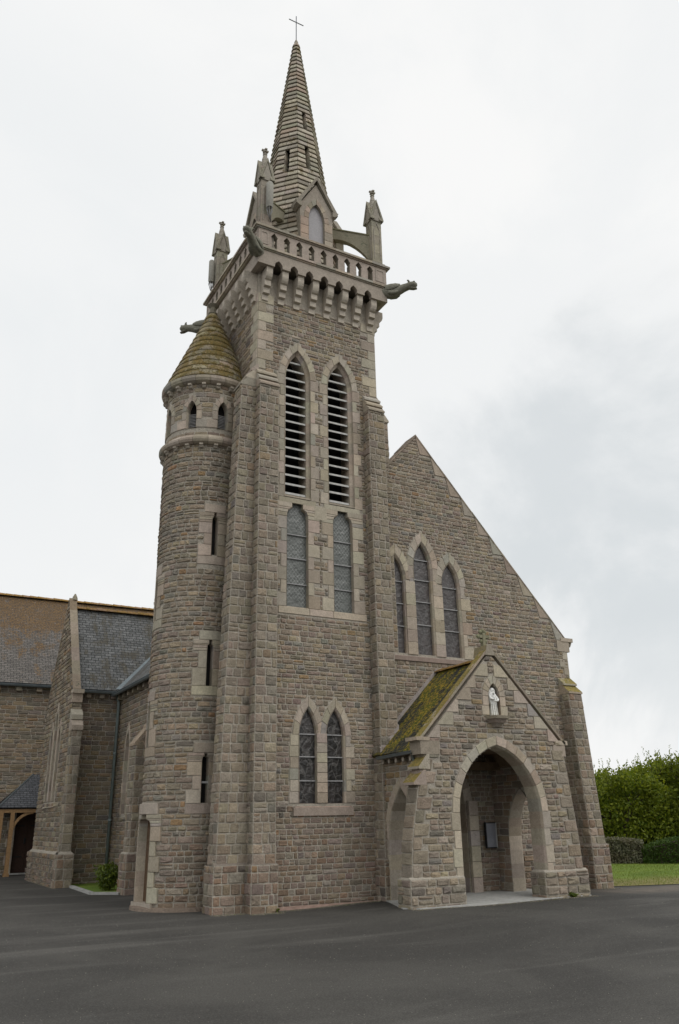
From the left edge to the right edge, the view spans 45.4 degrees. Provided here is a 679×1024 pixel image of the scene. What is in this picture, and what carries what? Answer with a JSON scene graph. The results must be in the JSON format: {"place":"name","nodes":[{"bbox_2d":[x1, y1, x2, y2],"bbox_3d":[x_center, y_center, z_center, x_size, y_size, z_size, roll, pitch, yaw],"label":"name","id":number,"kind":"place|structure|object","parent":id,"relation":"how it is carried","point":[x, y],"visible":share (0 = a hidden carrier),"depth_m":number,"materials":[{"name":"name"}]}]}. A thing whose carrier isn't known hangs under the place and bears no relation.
{"place":"outdoors","nodes":[
{"label":"outdoors","id":0,"kind":"place"},
{"bbox_2d":[0,874,678,1023],"bbox_3d":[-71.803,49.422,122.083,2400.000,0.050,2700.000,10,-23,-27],"label":"ground","id":1,"kind":"structure","parent":0,"point":[386,982],"depth_m":9.77,"materials":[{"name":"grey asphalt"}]},
{"bbox_2d":[71,883,116,891],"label":"grass","id":2,"kind":"structure","parent":1,"relation":"on","point":[93,887],"depth_m":21.82,"materials":[{"name":"green plant"}]},
{"bbox_2d":[93,859,117,890],"bbox_3d":[-6.005,9.384,20.928,0.784,0.819,0.949,10,-23,-27],"label":"shrub","id":3,"kind":"object","parent":2,"relation":"on","point":[107,876],"visible":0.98,"depth_m":20.75,"materials":[{"name":"green plant"}]},
{"bbox_2d":[69,885,119,894],"bbox_3d":[-6.563,9.783,20.924,0.588,0.105,3.423,14,-25,-34],"label":"planting bed edging","id":4,"kind":"object","parent":1,"relation":"on","point":[86,891],"visible":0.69,"depth_m":19.96,"materials":[{"name":"concrete"}]},
{"bbox_2d":[0,16,613,914],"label":"church","id":5,"kind":"structure","parent":1,"relation":"on","point":[274,698],"depth_m":18.93,"materials":[{"name":"stone"}]},
{"bbox_2d":[208,260,214,290],"bbox_3d":[-3.762,-6.881,23.790,0.164,1.108,0.232,4,-21,-13],"label":"antenna panel","id":6,"kind":"object","parent":5,"relation":"attached to","point":[211,272],"visible":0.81,"depth_m":23.71,"materials":[{"name":"plastic"}]},
{"bbox_2d":[266,181,273,221],"bbox_3d":[-1.814,-8.079,21.087,0.204,1.158,0.224,10,-23,-27],"label":"antenna panel","id":7,"kind":"object","parent":5,"relation":"attached to","point":[269,193],"visible":1,"depth_m":21.02,"materials":[{"name":"plastic"}]},
{"bbox_2d":[277,500,319,609],"bbox_3d":[-1.007,0.989,18.534,1.132,2.490,0.236,10,-23,-27],"label":"tall window","id":8,"kind":"structure","parent":5,"relation":"in","point":[299,524],"depth_m":18.49,"materials":[{"name":"glass"}]},
{"bbox_2d":[289,696,327,806],"bbox_3d":[-0.697,5.036,17.106,0.882,2.240,0.240,10,-23,-27],"label":"lancet window","id":9,"kind":"structure","parent":5,"relation":"in","point":[310,779],"depth_m":17.02,"materials":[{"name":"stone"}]},
{"bbox_2d":[320,698,355,806],"bbox_3d":[-0.091,5.145,17.419,0.831,2.237,0.240,10,-23,-27],"label":"lancet window","id":10,"kind":"structure","parent":5,"relation":"in","point":[340,752],"depth_m":17.40,"materials":[{"name":"glass"}]},
{"bbox_2d":[322,509,364,614],"bbox_3d":[0.038,1.174,19.073,1.112,2.490,0.236,10,-23,-27],"label":"tall window","id":11,"kind":"structure","parent":5,"relation":"in","point":[342,575],"depth_m":19.02,"materials":[{"name":"glass"}]},
{"bbox_2d":[484,822,497,847],"bbox_3d":[3.439,7.336,18.424,0.300,0.550,0.075,10,-23,-27],"label":"notice board","id":12,"kind":"object","parent":5,"relation":"attached to","point":[490,832],"visible":1,"depth_m":18.40,"materials":[{"name":"black metal"}]},
{"bbox_2d":[488,688,498,714],"bbox_3d":[3.293,4.057,17.330,0.239,0.609,0.201,10,-23,-27],"label":"statue","id":13,"kind":"object","parent":5,"relation":"attached to","point":[493,699],"visible":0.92,"depth_m":17.27,"materials":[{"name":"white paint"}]},
{"bbox_2d":[278,900,379,910],"bbox_3d":[-0.001,7.846,16.195,2.880,0.075,0.100,10,-23,-27],"label":"kerb strip","id":14,"kind":"object","parent":1,"relation":"on","point":[302,907],"visible":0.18,"depth_m":15.88,"materials":[{"name":"grey concrete"}]},
{"bbox_2d":[386,889,590,909],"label":"porch floor","id":15,"kind":"structure","parent":1,"relation":"on","point":[489,897],"depth_m":16.38,"materials":[{"name":"concrete"}]},
{"bbox_2d":[569,891,578,896],"bbox_3d":[4.786,7.838,16.564,0.207,0.179,0.214,10,-23,-27],"label":"weed","id":16,"kind":"object","parent":1,"relation":"on","point":[571,894],"visible":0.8,"depth_m":16.55,"materials":[{"name":"green plant"}]},
{"bbox_2d":[594,765,620,836],"bbox_3d":[9.306,12.099,33.367,4.473,4.050,4.340,10,-23,-27],"label":"tree","id":17,"kind":"object","parent":1,"relation":"on","point":[607,832],"visible":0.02,"depth_m":32.08,"materials":[{"name":"green plant"}]},
{"bbox_2d":[594,758,678,844],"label":"tree","id":18,"kind":"object","parent":1,"relation":"on","point":[623,782],"visible":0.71,"depth_m":31.08,"materials":[{"name":"green plant"}]},
{"bbox_2d":[613,748,678,842],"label":"tree","id":19,"kind":"object","parent":1,"relation":"on","point":[656,767],"visible":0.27,"depth_m":32.24,"materials":[{"name":"green plant"}]},
{"bbox_2d":[662,748,678,839],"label":"tree","id":20,"kind":"object","parent":1,"relation":"on","point":[673,764],"visible":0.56,"depth_m":32.12,"materials":[{"name":"green plant"}]},
{"bbox_2d":[0,0,678,774],"label":"sky","id":21,"kind":"structure","parent":0,"point":[520,158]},
{"bbox_2d":[611,863,678,885],"bbox_3d":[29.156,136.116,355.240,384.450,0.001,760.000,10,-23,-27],"label":"lawn","id":22,"kind":"structure","parent":0,"point":[676,868],"depth_m":22.81,"materials":[{"name":"green plant"}]},
{"bbox_2d":[605,836,643,863],"bbox_3d":[8.655,12.117,29.046,4.286,0.946,0.948,-6,-21,14],"label":"hedge","id":23,"kind":"object","parent":22,"relation":"on","point":[622,850],"visible":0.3,"depth_m":28.35,"materials":[{"name":"green plant"}]},
{"bbox_2d":[603,795,678,843],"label":"hedgerow","id":24,"kind":"object","parent":22,"relation":"on","point":[646,822],"visible":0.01,"depth_m":33.01,"materials":[{"name":"green plant"}]},
{"bbox_2d":[639,836,678,863],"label":"hedge","id":25,"kind":"object","parent":22,"relation":"on","point":[662,851],"visible":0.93,"depth_m":27.96,"materials":[{"name":"green plant"}]}
]}

